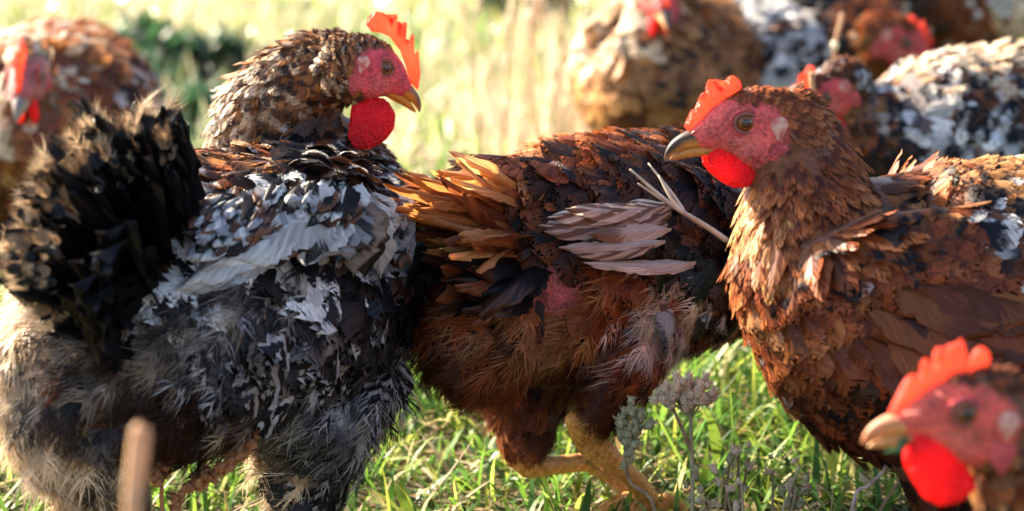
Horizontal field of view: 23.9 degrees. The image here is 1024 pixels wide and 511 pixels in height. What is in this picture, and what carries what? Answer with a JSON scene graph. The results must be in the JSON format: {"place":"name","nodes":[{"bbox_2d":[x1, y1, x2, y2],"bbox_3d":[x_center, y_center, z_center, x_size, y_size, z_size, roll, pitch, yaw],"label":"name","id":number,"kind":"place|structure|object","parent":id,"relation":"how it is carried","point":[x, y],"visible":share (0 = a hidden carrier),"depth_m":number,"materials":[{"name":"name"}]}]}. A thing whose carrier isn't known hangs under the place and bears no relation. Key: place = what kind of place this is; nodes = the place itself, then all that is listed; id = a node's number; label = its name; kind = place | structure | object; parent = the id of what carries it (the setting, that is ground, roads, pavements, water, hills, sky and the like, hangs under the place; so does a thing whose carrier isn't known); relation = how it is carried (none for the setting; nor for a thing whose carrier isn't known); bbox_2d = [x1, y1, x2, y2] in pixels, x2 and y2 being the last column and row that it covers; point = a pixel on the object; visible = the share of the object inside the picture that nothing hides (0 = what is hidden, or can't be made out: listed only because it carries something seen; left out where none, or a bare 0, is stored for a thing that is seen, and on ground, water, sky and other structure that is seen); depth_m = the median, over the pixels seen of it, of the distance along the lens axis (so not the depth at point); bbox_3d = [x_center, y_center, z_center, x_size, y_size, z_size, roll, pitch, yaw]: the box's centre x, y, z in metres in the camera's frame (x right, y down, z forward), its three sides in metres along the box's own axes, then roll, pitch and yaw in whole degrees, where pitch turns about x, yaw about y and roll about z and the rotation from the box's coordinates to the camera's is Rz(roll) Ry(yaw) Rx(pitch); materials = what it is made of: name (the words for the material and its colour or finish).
{"place":"outdoors","nodes":[
{"label":"outdoors","id":0,"kind":"place"},
{"bbox_2d":[0,0,913,510],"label":"ground","id":1,"kind":"structure","parent":0,"point":[410,484],"depth_m":1.84,"materials":[{"name":"green plant"}]},
{"bbox_2d":[0,13,166,311],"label":"brown hen","id":2,"kind":"object","parent":1,"relation":"on","point":[51,66],"visible":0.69,"depth_m":2.37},
{"bbox_2d":[123,422,149,510],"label":"straw stalk","id":3,"kind":"object","parent":1,"relation":"on","point":[137,459],"visible":1,"depth_m":0.90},
{"bbox_2d":[102,6,173,46],"bbox_3d":[-0.634,-0.359,4.082,0.225,0.132,0.171,-4,12,-17],"label":"leafy weed","id":4,"kind":"object","parent":1,"relation":"on","point":[146,22],"visible":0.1,"depth_m":4.07,"materials":[{"name":"green plant"}]},
{"bbox_2d":[117,17,271,93],"bbox_3d":[-0.564,-0.321,3.932,0.341,0.122,0.238,0,12,0],"label":"leafy weed","id":5,"kind":"object","parent":1,"relation":"on","point":[180,39],"visible":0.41,"depth_m":3.90,"materials":[{"name":"green plant"}]},
{"bbox_2d":[163,76,226,137],"bbox_3d":[-0.435,-0.214,3.487,0.195,0.094,0.158,0,12,0],"label":"leafy weed","id":6,"kind":"object","parent":1,"relation":"on","point":[193,97],"visible":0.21,"depth_m":3.46,"materials":[{"name":"green plant"}]},
{"bbox_2d":[147,425,264,510],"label":"dock stalk","id":7,"kind":"object","parent":1,"relation":"on","point":[205,477],"visible":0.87,"depth_m":1.51,"materials":[{"name":"plant"}]},
{"bbox_2d":[162,20,263,88],"bbox_3d":[-0.479,-0.325,3.933,0.212,0.126,0.184,0,12,0],"label":"leafy weed","id":8,"kind":"object","parent":1,"relation":"on","point":[238,47],"visible":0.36,"depth_m":3.91,"materials":[{"name":"green plant"}]},
{"bbox_2d":[0,11,436,510],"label":"speckled hen","id":9,"kind":"object","parent":1,"relation":"on","point":[251,268],"visible":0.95,"depth_m":1.48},
{"bbox_2d":[3,0,568,156],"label":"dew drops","id":10,"kind":"object","parent":1,"relation":"on","point":[406,18],"visible":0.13,"depth_m":4.07,"materials":[{"name":"liquid"}]},
{"bbox_2d":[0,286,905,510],"bbox_3d":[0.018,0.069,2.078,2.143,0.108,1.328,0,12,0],"label":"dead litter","id":11,"kind":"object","parent":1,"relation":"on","point":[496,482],"visible":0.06,"depth_m":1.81,"materials":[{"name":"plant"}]},
{"bbox_2d":[421,0,584,155],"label":"dry grass tuft","id":12,"kind":"object","parent":1,"relation":"on","point":[478,10],"visible":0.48,"depth_m":3.26,"materials":[{"name":"beige plant"}]},
{"bbox_2d":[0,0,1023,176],"bbox_3d":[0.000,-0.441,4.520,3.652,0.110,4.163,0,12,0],"label":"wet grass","id":13,"kind":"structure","parent":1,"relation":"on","point":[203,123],"depth_m":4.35,"materials":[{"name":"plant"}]},
{"bbox_2d":[428,0,605,155],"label":"dry grass tuft","id":14,"kind":"object","parent":1,"relation":"on","point":[535,7],"visible":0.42,"depth_m":2.94,"materials":[{"name":"beige plant"}]},
{"bbox_2d":[471,0,584,28],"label":"leafy weed","id":15,"kind":"object","parent":1,"relation":"on","point":[503,4],"visible":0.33,"depth_m":4.85,"materials":[{"name":"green plant"}]},
{"bbox_2d":[491,0,607,155],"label":"dry grass tuft","id":16,"kind":"object","parent":1,"relation":"on","point":[558,111],"visible":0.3,"depth_m":3.17,"materials":[{"name":"beige plant"}]},
{"bbox_2d":[383,122,746,510],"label":"brown hen","id":17,"kind":"object","parent":1,"relation":"on","point":[578,274],"visible":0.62,"depth_m":1.65,"materials":[{"name":"brown"}]},
{"bbox_2d":[613,395,658,510],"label":"budding stalk","id":18,"kind":"object","parent":1,"relation":"on","point":[628,433],"visible":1,"depth_m":1.58,"materials":[{"name":"grey plant"}]},
{"bbox_2d":[563,0,765,131],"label":"buff hen","id":19,"kind":"object","parent":1,"relation":"on","point":[648,64],"visible":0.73,"depth_m":2.63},
{"bbox_2d":[649,368,721,510],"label":"dried flower","id":20,"kind":"object","parent":1,"relation":"on","point":[686,393],"visible":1,"depth_m":1.56,"materials":[{"name":"grey plant"}]},
{"bbox_2d":[682,440,811,510],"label":"dried weed","id":21,"kind":"object","parent":1,"relation":"on","point":[783,489],"visible":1,"depth_m":1.59,"materials":[{"name":"grey plant"}]},
{"bbox_2d":[732,0,831,87],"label":"white hen","id":22,"kind":"object","parent":1,"relation":"on","point":[791,35],"visible":0.15,"depth_m":2.72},
{"bbox_2d":[808,71,815,90],"bbox_3d":[0.250,-0.005,2.000,0.009,0.289,0.065,0,12,0],"label":"straw stalk","id":23,"kind":"object","parent":1,"relation":"on","point":[811,74],"visible":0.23,"depth_m":2.00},
{"bbox_2d":[831,12,844,59],"bbox_3d":[0.334,-0.107,2.500,0.014,0.284,0.064,1,12,5],"label":"straw stalk","id":24,"kind":"object","parent":1,"relation":"on","point":[834,45],"visible":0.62,"depth_m":2.50,"materials":[{"name":"beige plant"}]},
{"bbox_2d":[664,76,1023,510],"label":"brown hen","id":25,"kind":"object","parent":1,"relation":"on","point":[857,293],"visible":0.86,"depth_m":1.45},
{"bbox_2d":[794,0,932,81],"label":"dark brown hen","id":26,"kind":"object","parent":1,"relation":"on","point":[879,38],"visible":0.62,"depth_m":2.67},
{"bbox_2d":[851,465,893,510],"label":"dried twig","id":27,"kind":"object","parent":1,"relation":"on","point":[866,479],"visible":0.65,"depth_m":1.50,"materials":[{"name":"grey plant"}]},
{"bbox_2d":[884,436,908,452],"bbox_3d":[0.188,0.090,1.164,0.007,0.007,0.023,10,15,39],"label":"grass blade","id":28,"kind":"object","parent":1,"relation":"on","point":[900,447],"depth_m":1.16,"materials":[{"name":"green plant"}]},
{"bbox_2d":[798,36,1023,177],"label":"speckled hen","id":29,"kind":"object","parent":1,"relation":"on","point":[963,101],"visible":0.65,"depth_m":2.15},
{"bbox_2d":[862,339,1023,510],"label":"brown hen","id":30,"kind":"object","parent":1,"relation":"on","point":[955,416],"visible":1,"depth_m":1.16,"materials":[{"name":"red"}]},
{"bbox_2d":[899,0,1023,50],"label":"dark brown hen","id":31,"kind":"object","parent":1,"relation":"on","point":[952,23],"visible":0.2,"depth_m":3.14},
{"bbox_2d":[0,0,1023,177],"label":"grass","id":32,"kind":"structure","parent":0,"point":[428,42],"depth_m":4.36,"materials":[{"name":"plant"}]},
{"bbox_2d":[1016,32,1023,39],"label":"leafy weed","id":33,"kind":"object","parent":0,"point":[1021,36],"visible":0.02,"depth_m":4.32,"materials":[{"name":"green plant"}]}
]}

